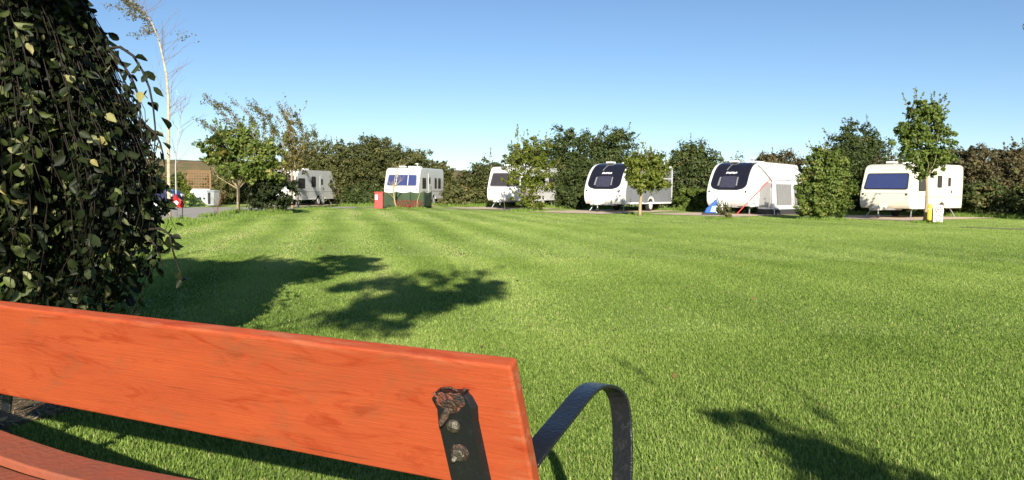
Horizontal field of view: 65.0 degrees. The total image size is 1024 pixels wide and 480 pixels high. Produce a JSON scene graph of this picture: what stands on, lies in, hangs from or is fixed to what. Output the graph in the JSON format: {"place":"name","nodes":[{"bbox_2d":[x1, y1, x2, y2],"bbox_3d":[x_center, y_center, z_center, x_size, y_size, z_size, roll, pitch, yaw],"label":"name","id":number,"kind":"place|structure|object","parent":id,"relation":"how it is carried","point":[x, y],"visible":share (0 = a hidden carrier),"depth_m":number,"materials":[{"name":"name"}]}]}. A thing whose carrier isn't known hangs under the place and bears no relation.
{"place":"outdoors","nodes":[
{"label":"outdoors","id":0,"kind":"place"},
{"bbox_2d":[190,189,210,203],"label":"white wall","id":1,"kind":"structure","parent":0,"point":[201,194],"depth_m":50.34,"materials":[{"name":"white paint"}]},
{"bbox_2d":[208,181,227,212],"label":"bare sapling","id":2,"kind":"object","parent":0,"point":[218,201],"visible":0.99,"depth_m":29.45,"materials":[{"name":"brown plant"}]},
{"bbox_2d":[123,207,355,221],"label":"road","id":3,"kind":"structure","parent":0,"point":[192,212],"depth_m":36.06,"materials":[{"name":"grey asphalt"}]},
{"bbox_2d":[95,180,183,207],"bbox_3d":[-19.214,-2.383,41.447,3.970,1.420,1.724,1,4,0],"label":"parked car","id":4,"kind":"object","parent":3,"relation":"on","point":[180,195],"visible":0.09,"depth_m":40.96,"materials":[{"name":"blue paint"}]},
{"bbox_2d":[173,194,183,215],"bbox_3d":[-10.462,-1.026,25.161,0.390,0.860,0.158,1,4,0],"label":"marker flag","id":5,"kind":"object","parent":3,"relation":"on","point":[179,202],"visible":0.8,"depth_m":25.14,"materials":[{"name":"red plastic"}]},
{"bbox_2d":[163,90,204,215],"bbox_3d":[-11.811,-3.226,28.866,1.544,4.757,1.439,1,4,0],"label":"bare sapling","id":6,"kind":"object","parent":3,"relation":"on","point":[176,213],"visible":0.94,"depth_m":28.86,"materials":[{"name":"bark"},{"name":"twig"}]},
{"bbox_2d":[193,93,280,208],"bbox_3d":[-13.659,-4.373,39.628,4.692,5.718,1.667,1,4,0],"label":"windswept birch","id":7,"kind":"object","parent":3,"relation":"on","point":[269,117],"visible":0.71,"depth_m":39.44,"materials":[{"name":"green plant"}]},
{"bbox_2d":[266,101,325,207],"bbox_3d":[-12.575,-4.908,46.632,3.500,6.148,1.558,1,4,11],"label":"windswept birch","id":8,"kind":"object","parent":3,"relation":"on","point":[306,137],"visible":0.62,"depth_m":46.61,"materials":[{"name":"green plant"}]},
{"bbox_2d":[128,158,471,188],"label":"hills","id":9,"kind":"structure","parent":0,"point":[182,166],"depth_m":235.61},
{"bbox_2d":[394,200,421,207],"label":"flower clump","id":10,"kind":"object","parent":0,"point":[405,204],"visible":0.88,"depth_m":43.54,"materials":[{"name":"red plant"}]},
{"bbox_2d":[0,199,1023,479],"bbox_3d":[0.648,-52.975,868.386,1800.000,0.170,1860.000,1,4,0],"label":"ground","id":11,"kind":"structure","parent":0,"point":[564,251],"depth_m":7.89,"materials":[{"name":"green plant"}]},
{"bbox_2d":[0,394,79,428],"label":"bare soil","id":12,"kind":"structure","parent":11,"relation":"on","point":[22,406],"depth_m":3.87,"materials":[{"name":"soil"}]},
{"bbox_2d":[0,395,62,425],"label":"dry straw","id":13,"kind":"object","parent":12,"relation":"on","point":[20,410],"visible":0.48,"depth_m":3.79,"materials":[{"name":"beige plant"}]},
{"bbox_2d":[0,0,190,315],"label":"weeping tree","id":14,"kind":"object","parent":11,"relation":"on","point":[65,106],"visible":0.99,"depth_m":4.11,"materials":[{"name":"green plant"}]},
{"bbox_2d":[101,0,198,218],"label":"slim birch","id":15,"kind":"object","parent":11,"relation":"on","point":[130,4],"visible":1,"depth_m":23.70,"materials":[{"name":"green plant"}]},
{"bbox_2d":[148,168,199,191],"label":"hedge shrub","id":16,"kind":"object","parent":11,"relation":"on","point":[171,180],"visible":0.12,"depth_m":59.56,"materials":[{"name":"green plant"}]},
{"bbox_2d":[173,171,194,203],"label":"rounded shrub","id":17,"kind":"object","parent":11,"relation":"on","point":[180,184],"visible":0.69,"depth_m":46.83,"materials":[{"name":"green plant"}]},
{"bbox_2d":[184,193,209,206],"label":"grass bank","id":18,"kind":"structure","parent":11,"relation":"on","point":[196,202],"depth_m":49.32,"materials":[{"name":"green plant"}]},
{"bbox_2d":[186,170,210,188],"bbox_3d":[-20.053,-3.318,51.507,1.500,2.260,0.080,0,4,-8],"label":"trellis panel","id":19,"kind":"object","parent":11,"relation":"on","point":[201,177],"visible":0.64,"depth_m":51.45,"materials":[{"name":"brown wood"}]},
{"bbox_2d":[206,190,219,206],"bbox_3d":[-18.569,-2.593,49.945,0.620,1.030,0.630,2,4,20],"label":"wheelie bin","id":20,"kind":"object","parent":11,"relation":"on","point":[212,194],"visible":0.88,"depth_m":49.71,"materials":[{"name":"grey plastic"}]},
{"bbox_2d":[199,172,237,204],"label":"hedge shrub","id":21,"kind":"object","parent":11,"relation":"on","point":[225,187],"visible":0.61,"depth_m":55.48,"materials":[{"name":"green plant"}]},
{"bbox_2d":[191,116,289,210],"bbox_3d":[-10.587,-2.932,31.891,3.291,3.953,2.562,2,4,23],"label":"roadside tree","id":22,"kind":"object","parent":11,"relation":"on","point":[243,144],"visible":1,"depth_m":31.44,"materials":[{"name":"green plant"}]},
{"bbox_2d":[224,160,279,203],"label":"hedge shrub","id":23,"kind":"object","parent":11,"relation":"on","point":[244,200],"visible":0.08,"depth_m":59.09,"materials":[{"name":"green plant"}]},
{"bbox_2d":[234,167,301,211],"bbox_3d":[-9.942,-2.057,32.913,2.708,2.214,1.821,1,4,0],"label":"dark bush","id":24,"kind":"object","parent":11,"relation":"on","point":[260,195],"visible":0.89,"depth_m":32.67,"materials":[{"name":"green plant"}]},
{"bbox_2d":[271,96,310,208],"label":"yellowing tree","id":25,"kind":"object","parent":11,"relation":"on","point":[294,157],"visible":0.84,"depth_m":41.67,"materials":[{"name":"green plant"}]},
{"bbox_2d":[279,131,337,203],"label":"hedge tree","id":26,"kind":"object","parent":11,"relation":"on","point":[310,163],"visible":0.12,"depth_m":61.19,"materials":[{"name":"green plant"}]},
{"bbox_2d":[0,301,632,479],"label":"park bench","id":27,"kind":"object","parent":11,"relation":"on","point":[441,414],"visible":1,"depth_m":1.63,"materials":[{"name":"orange paint"}]},
{"bbox_2d":[306,136,382,203],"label":"hedge tree","id":28,"kind":"object","parent":11,"relation":"on","point":[341,151],"visible":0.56,"depth_m":60.05,"materials":[{"name":"green plant"}]},
{"bbox_2d":[339,179,383,203],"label":"hedge shrub","id":29,"kind":"object","parent":11,"relation":"on","point":[363,192],"visible":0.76,"depth_m":55.93,"materials":[{"name":"green plant"}]},
{"bbox_2d":[335,132,410,200],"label":"hedge tree","id":30,"kind":"object","parent":11,"relation":"on","point":[372,152],"visible":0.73,"depth_m":59.08,"materials":[{"name":"green plant"}]},
{"bbox_2d":[374,192,383,207],"bbox_3d":[-7.441,-2.230,44.944,0.500,0.920,0.360,0,4,-4],"label":"fire point box","id":31,"kind":"object","parent":11,"relation":"on","point":[378,199],"visible":0.94,"depth_m":44.80,"materials":[{"name":"red paint"}]},
{"bbox_2d":[383,157,405,205],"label":"bare sapling","id":32,"kind":"object","parent":11,"relation":"on","point":[393,187],"visible":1,"depth_m":43.36,"materials":[{"name":"beige wood"}]},
{"bbox_2d":[370,145,436,187],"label":"hedge tree","id":33,"kind":"object","parent":11,"relation":"on","point":[413,158],"visible":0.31,"depth_m":59.09,"materials":[{"name":"green plant"}]},
{"bbox_2d":[383,190,431,207],"bbox_3d":[-5.955,-2.297,45.620,2.622,1.040,1.921,1,4,0],"label":"windbreak","id":34,"kind":"object","parent":11,"relation":"on","point":[425,198],"visible":0.78,"depth_m":45.00,"materials":[{"name":"green fabric"}]},
{"bbox_2d":[429,160,455,202],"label":"hedge shrub","id":35,"kind":"object","parent":11,"relation":"on","point":[447,174],"visible":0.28,"depth_m":57.64,"materials":[{"name":"green plant"}]},
{"bbox_2d":[443,169,475,198],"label":"hedge shrub","id":36,"kind":"object","parent":11,"relation":"on","point":[460,181],"visible":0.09,"depth_m":56.47,"materials":[{"name":"green plant"}]},
{"bbox_2d":[435,183,489,204],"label":"hedge shrub","id":37,"kind":"object","parent":11,"relation":"on","point":[464,194],"visible":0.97,"depth_m":53.32,"materials":[{"name":"green plant"}]},
{"bbox_2d":[458,147,504,204],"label":"hedge shrub","id":38,"kind":"object","parent":11,"relation":"on","point":[479,176],"visible":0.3,"depth_m":55.15,"materials":[{"name":"green plant"}]},
{"bbox_2d":[489,140,549,204],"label":"hedge tree","id":39,"kind":"object","parent":11,"relation":"on","point":[504,155],"visible":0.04,"depth_m":54.16,"materials":[{"name":"green plant"}]},
{"bbox_2d":[500,124,560,210],"bbox_3d":[0.942,-3.675,41.371,3.094,4.587,2.082,1,4,0],"label":"loose bush","id":40,"kind":"object","parent":11,"relation":"on","point":[530,183],"visible":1,"depth_m":41.11,"materials":[{"name":"green plant"}]},
{"bbox_2d":[529,123,597,206],"bbox_3d":[3.128,-4.864,52.816,5.846,5.564,4.123,1,4,0],"label":"hedge tree","id":41,"kind":"object","parent":11,"relation":"on","point":[562,152],"visible":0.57,"depth_m":51.88,"materials":[{"name":"green plant"}]},
{"bbox_2d":[556,184,596,208],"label":"hedge shrub","id":42,"kind":"object","parent":11,"relation":"on","point":[572,196],"visible":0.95,"depth_m":48.34,"materials":[{"name":"green plant"}]},
{"bbox_2d":[566,122,646,207],"bbox_3d":[6.109,-4.870,52.888,6.116,5.744,4.573,1,4,0],"label":"hedge tree","id":43,"kind":"object","parent":11,"relation":"on","point":[613,152],"visible":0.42,"depth_m":52.09,"materials":[{"name":"green plant"}]},
{"bbox_2d":[248,204,987,220],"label":"gravel standings","id":44,"kind":"object","parent":11,"relation":"on","point":[740,214],"visible":0.54,"depth_m":40.51,"materials":[{"name":"grey gravel"}]},
{"bbox_2d":[270,168,335,205],"bbox_3d":[-15.044,-3.829,56.706,2.269,2.755,7.878,1,4,11],"label":"caravan","id":45,"kind":"object","parent":44,"relation":"on","point":[312,184],"visible":0.4,"depth_m":56.74,"materials":[{"name":"grey"}]},
{"bbox_2d":[298,178,304,187],"bbox_3d":[-14.306,-3.854,54.697,0.028,0.690,1.020,1,4,11],"label":"window","id":46,"kind":"structure","parent":45,"relation":"in","point":[301,181],"depth_m":54.64,"materials":[{"name":"black glass"}]},
{"bbox_2d":[312,176,315,186],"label":"window","id":47,"kind":"structure","parent":45,"relation":"in","point":[313,178],"depth_m":56.51,"materials":[{"name":"black glass"}]},
{"bbox_2d":[320,175,323,198],"bbox_3d":[-13.702,-3.804,57.909,0.049,1.673,0.620,1,4,11],"label":"door","id":48,"kind":"structure","parent":45,"relation":"in","point":[321,177],"depth_m":57.88,"materials":[{"name":"white plastic"}]},
{"bbox_2d":[384,163,442,203],"bbox_3d":[-6.501,-3.627,52.817,2.319,2.755,7.078,1,4,10],"label":"caravan","id":49,"kind":"object","parent":44,"relation":"on","point":[426,180],"visible":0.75,"depth_m":50.83,"materials":[{"name":"grey"}]},
{"bbox_2d":[386,174,416,185],"bbox_3d":[-6.912,-3.759,50.569,1.987,0.746,0.282,1,4,10],"label":"front window","id":50,"kind":"structure","parent":49,"relation":"in","point":[409,179],"depth_m":50.53,"materials":[{"name":"blue glass"}]},
{"bbox_2d":[422,178,425,188],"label":"window","id":51,"kind":"structure","parent":49,"relation":"in","point":[423,179],"depth_m":51.31,"materials":[{"name":"black glass"}]},
{"bbox_2d":[428,173,430,192],"bbox_3d":[-5.389,-3.519,52.650,0.049,1.673,0.620,1,4,10],"label":"door","id":52,"kind":"structure","parent":49,"relation":"in","point":[429,175],"depth_m":52.54,"materials":[{"name":"white plastic"}]},
{"bbox_2d":[438,178,440,187],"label":"window","id":53,"kind":"structure","parent":49,"relation":"in","point":[439,179],"depth_m":54.96,"materials":[{"name":"black glass"}]},
{"bbox_2d":[487,164,557,207],"bbox_3d":[0.547,-3.393,49.636,2.269,2.805,7.078,2,4,24],"label":"caravan","id":54,"kind":"object","parent":44,"relation":"on","point":[497,187],"visible":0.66,"depth_m":47.76,"materials":[{"name":"grey"}]},
{"bbox_2d":[490,173,520,186],"bbox_3d":[-0.385,-3.568,47.586,1.942,0.849,0.360,2,4,24],"label":"front window","id":55,"kind":"structure","parent":54,"relation":"in","point":[495,181],"depth_m":47.68,"materials":[{"name":"grey glass"}]},
{"bbox_2d":[584,162,672,211],"bbox_3d":[6.372,-3.054,44.777,2.319,2.875,7.678,3,4,34],"label":"caravan","id":56,"kind":"object","parent":44,"relation":"on","point":[606,184],"visible":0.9,"depth_m":42.89,"materials":[{"name":"white plastic"}]},
{"bbox_2d":[588,164,625,188],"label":"front window","id":57,"kind":"structure","parent":56,"relation":"in","point":[603,176],"depth_m":42.79,"materials":[{"name":"black glass"}]},
{"bbox_2d":[643,171,647,202],"bbox_3d":[7.374,-2.927,44.249,0.049,1.753,0.600,3,4,34],"label":"door","id":58,"kind":"structure","parent":56,"relation":"in","point":[645,195],"depth_m":44.28,"materials":[{"name":"white plastic"}]},
{"bbox_2d":[702,199,719,214],"bbox_3d":[9.563,-1.579,38.574,0.850,0.783,0.500,2,4,15],"label":"water carrier bag","id":59,"kind":"object","parent":44,"relation":"on","point":[711,209],"visible":0.76,"depth_m":38.39,"materials":[{"name":"blue plastic"}]},
{"bbox_2d":[707,157,797,213],"bbox_3d":[12.629,-2.873,42.623,2.298,2.935,7.678,4,5,40],"label":"caravan","id":60,"kind":"object","parent":44,"relation":"on","point":[734,183],"visible":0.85,"depth_m":40.61,"materials":[{"name":"white plastic"}]},
{"bbox_2d":[711,162,757,189],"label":"front window","id":61,"kind":"structure","parent":60,"relation":"in","point":[727,176],"depth_m":40.77,"materials":[{"name":"black glass"}]},
{"bbox_2d":[737,165,806,214],"bbox_3d":[14.059,-2.570,41.384,1.963,2.520,6.541,4,5,44],"label":"caravan awning","id":62,"kind":"object","parent":60,"relation":"attached to","point":[776,192],"visible":0.65,"depth_m":40.69,"materials":[{"name":"cloth"},{"name":"clear plastic"}]},
{"bbox_2d":[759,182,770,206],"bbox_3d":[12.743,-2.285,40.413,0.615,1.280,0.014,4,5,40],"label":"mesh window","id":63,"kind":"structure","parent":62,"relation":"in","point":[765,193],"depth_m":40.40,"materials":[{"name":"white plastic"}]},
{"bbox_2d":[777,184,791,204],"bbox_3d":[13.951,-2.328,41.181,0.095,1.060,2.000,4,5,40],"label":"mesh window","id":64,"kind":"structure","parent":62,"relation":"in","point":[784,197],"depth_m":41.19,"materials":[{"name":"white plastic"}]},
{"bbox_2d":[860,161,962,217],"bbox_3d":[19.191,-2.524,38.966,6.778,2.855,2.419,-2,5,-39],"label":"caravan","id":65,"kind":"object","parent":44,"relation":"on","point":[893,187],"visible":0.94,"depth_m":37.92,"materials":[{"name":"white plastic"}]},
{"bbox_2d":[864,173,908,189],"bbox_3d":[17.541,-2.744,37.617,0.281,0.771,2.075,-2,5,-39],"label":"front window","id":66,"kind":"structure","parent":65,"relation":"in","point":[877,181],"depth_m":37.57,"materials":[{"name":"blue glass"}]},
{"bbox_2d":[918,179,924,190],"bbox_3d":[19.061,-2.616,37.338,0.690,0.690,0.028,-2,5,-39],"label":"window","id":67,"kind":"structure","parent":65,"relation":"in","point":[921,184],"depth_m":37.30,"materials":[{"name":"grey glass"}]},
{"bbox_2d":[937,176,941,187],"bbox_3d":[20.497,-2.792,38.498,0.490,0.570,0.028,-2,5,-39],"label":"window","id":68,"kind":"structure","parent":65,"relation":"in","point":[939,183],"depth_m":38.45,"materials":[{"name":"grey glass"}]},
{"bbox_2d":[945,172,952,207],"bbox_3d":[21.309,-2.430,39.188,0.600,1.740,0.049,-2,5,-39],"label":"door","id":69,"kind":"structure","parent":65,"relation":"in","point":[949,174],"depth_m":39.16,"materials":[{"name":"white plastic"}]},
{"bbox_2d":[622,142,675,215],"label":"round tree","id":70,"kind":"object","parent":11,"relation":"on","point":[656,170],"visible":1,"depth_m":36.22,"materials":[{"name":"green plant"}]},
{"bbox_2d":[638,149,679,207],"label":"hedge tree","id":71,"kind":"object","parent":11,"relation":"on","point":[655,205],"visible":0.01,"depth_m":50.62,"materials":[{"name":"green plant"}]},
{"bbox_2d":[671,185,708,210],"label":"hedge shrub","id":72,"kind":"object","parent":11,"relation":"on","point":[691,198],"visible":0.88,"depth_m":46.29,"materials":[{"name":"green plant"}]},
{"bbox_2d":[664,136,734,208],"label":"hedge tree","id":73,"kind":"object","parent":11,"relation":"on","point":[690,162],"visible":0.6,"depth_m":49.01,"materials":[{"name":"green plant"}]},
{"bbox_2d":[715,197,734,217],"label":"bush","id":74,"kind":"object","parent":11,"relation":"on","point":[725,213],"visible":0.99,"depth_m":33.13,"materials":[{"name":"green plant"}]},
{"bbox_2d":[708,151,757,209],"bbox_3d":[13.859,-3.622,49.931,4.449,3.834,4.124,3,4,31],"label":"hedge shrub","id":75,"kind":"object","parent":11,"relation":"on","point":[745,207],"visible":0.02,"depth_m":49.35,"materials":[{"name":"green plant"}]},
{"bbox_2d":[750,147,809,171],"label":"hedge shrub","id":76,"kind":"object","parent":11,"relation":"on","point":[781,158],"visible":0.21,"depth_m":49.24,"materials":[{"name":"green plant"}]},
{"bbox_2d":[798,154,851,211],"bbox_3d":[18.369,-3.379,47.671,3.581,3.683,3.546,3,4,31],"label":"hedge shrub","id":77,"kind":"object","parent":11,"relation":"on","point":[809,172],"visible":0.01,"depth_m":47.70,"materials":[{"name":"green plant"}]},
{"bbox_2d":[792,140,861,219],"bbox_3d":[13.310,-2.506,34.196,2.847,3.469,2.114,1,4,0],"label":"dense bush","id":78,"kind":"object","parent":11,"relation":"on","point":[822,199],"visible":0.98,"depth_m":33.86,"materials":[{"name":"green plant"}]},
{"bbox_2d":[807,115,898,211],"bbox_3d":[21.124,-4.630,48.805,7.426,6.046,4.433,1,4,0],"label":"hedge tree","id":79,"kind":"object","parent":11,"relation":"on","point":[859,154],"visible":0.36,"depth_m":48.00,"materials":[{"name":"green plant"}]},
{"bbox_2d":[860,155,918,212],"bbox_3d":[21.853,-3.129,45.965,3.866,3.500,4.121,1,4,0],"label":"hedge shrub","id":80,"kind":"object","parent":11,"relation":"on","point":[884,162],"visible":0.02,"depth_m":45.69,"materials":[{"name":"green plant"}]},
{"bbox_2d":[888,87,959,221],"bbox_3d":[16.293,-3.344,31.808,2.791,5.424,1.895,1,4,0],"label":"slim trunk tree","id":81,"kind":"object","parent":11,"relation":"on","point":[912,135],"visible":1,"depth_m":31.48,"materials":[{"name":"green plant"}]},
{"bbox_2d":[927,204,931,220],"bbox_3d":[16.913,-1.092,32.582,0.224,0.735,0.230,1,4,0],"label":"bollard","id":82,"kind":"object","parent":11,"relation":"on","point":[929,214],"visible":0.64,"depth_m":32.49,"materials":[{"name":"yellow paint"}]},
{"bbox_2d":[903,146,970,213],"bbox_3d":[24.064,-3.287,44.861,4.074,3.972,3.947,-2,4,-36],"label":"hedge shrub","id":83,"kind":"object","parent":11,"relation":"on","point":[952,150],"visible":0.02,"depth_m":44.51,"materials":[{"name":"green plant"}]},
{"bbox_2d":[933,205,942,221],"bbox_3d":[16.532,-1.004,31.215,0.370,0.720,0.101,1,4,3],"label":"notice board","id":84,"kind":"object","parent":11,"relation":"on","point":[938,213],"visible":1,"depth_m":31.17,"materials":[{"name":"white"}]},
{"bbox_2d":[944,143,1010,213],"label":"hedge tree","id":85,"kind":"object","parent":11,"relation":"on","point":[972,161],"visible":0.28,"depth_m":43.11,"materials":[{"name":"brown plant"}]},
{"bbox_2d":[948,176,1021,215],"bbox_3d":[24.836,-2.188,41.800,3.549,2.235,3.411,1,4,0],"label":"hedge shrub","id":86,"kind":"object","parent":11,"relation":"on","point":[980,197],"visible":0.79,"depth_m":41.19,"materials":[{"name":"green plant"}]},
{"bbox_2d":[976,136,1023,188],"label":"hedge tree","id":87,"kind":"object","parent":11,"relation":"on","point":[1013,163],"visible":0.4,"depth_m":42.41,"materials":[{"name":"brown plant"}]},
{"bbox_2d":[991,180,1023,214],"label":"hedge shrub","id":88,"kind":"object","parent":11,"relation":"on","point":[1017,201],"visible":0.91,"depth_m":40.60,"materials":[{"name":"green plant"}]},
{"bbox_2d":[89,0,1023,183],"label":"sky","id":89,"kind":"structure","parent":0,"point":[456,80],"materials":[{"name":"blue"}]},
{"bbox_2d":[157,201,1023,226],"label":"long grass","id":90,"kind":"structure","parent":0,"point":[187,220],"depth_m":39.97,"materials":[{"name":"green plant"}]},
{"bbox_2d":[970,227,1023,229],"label":"path","id":91,"kind":"structure","parent":0,"point":[997,228],"depth_m":26.89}
]}

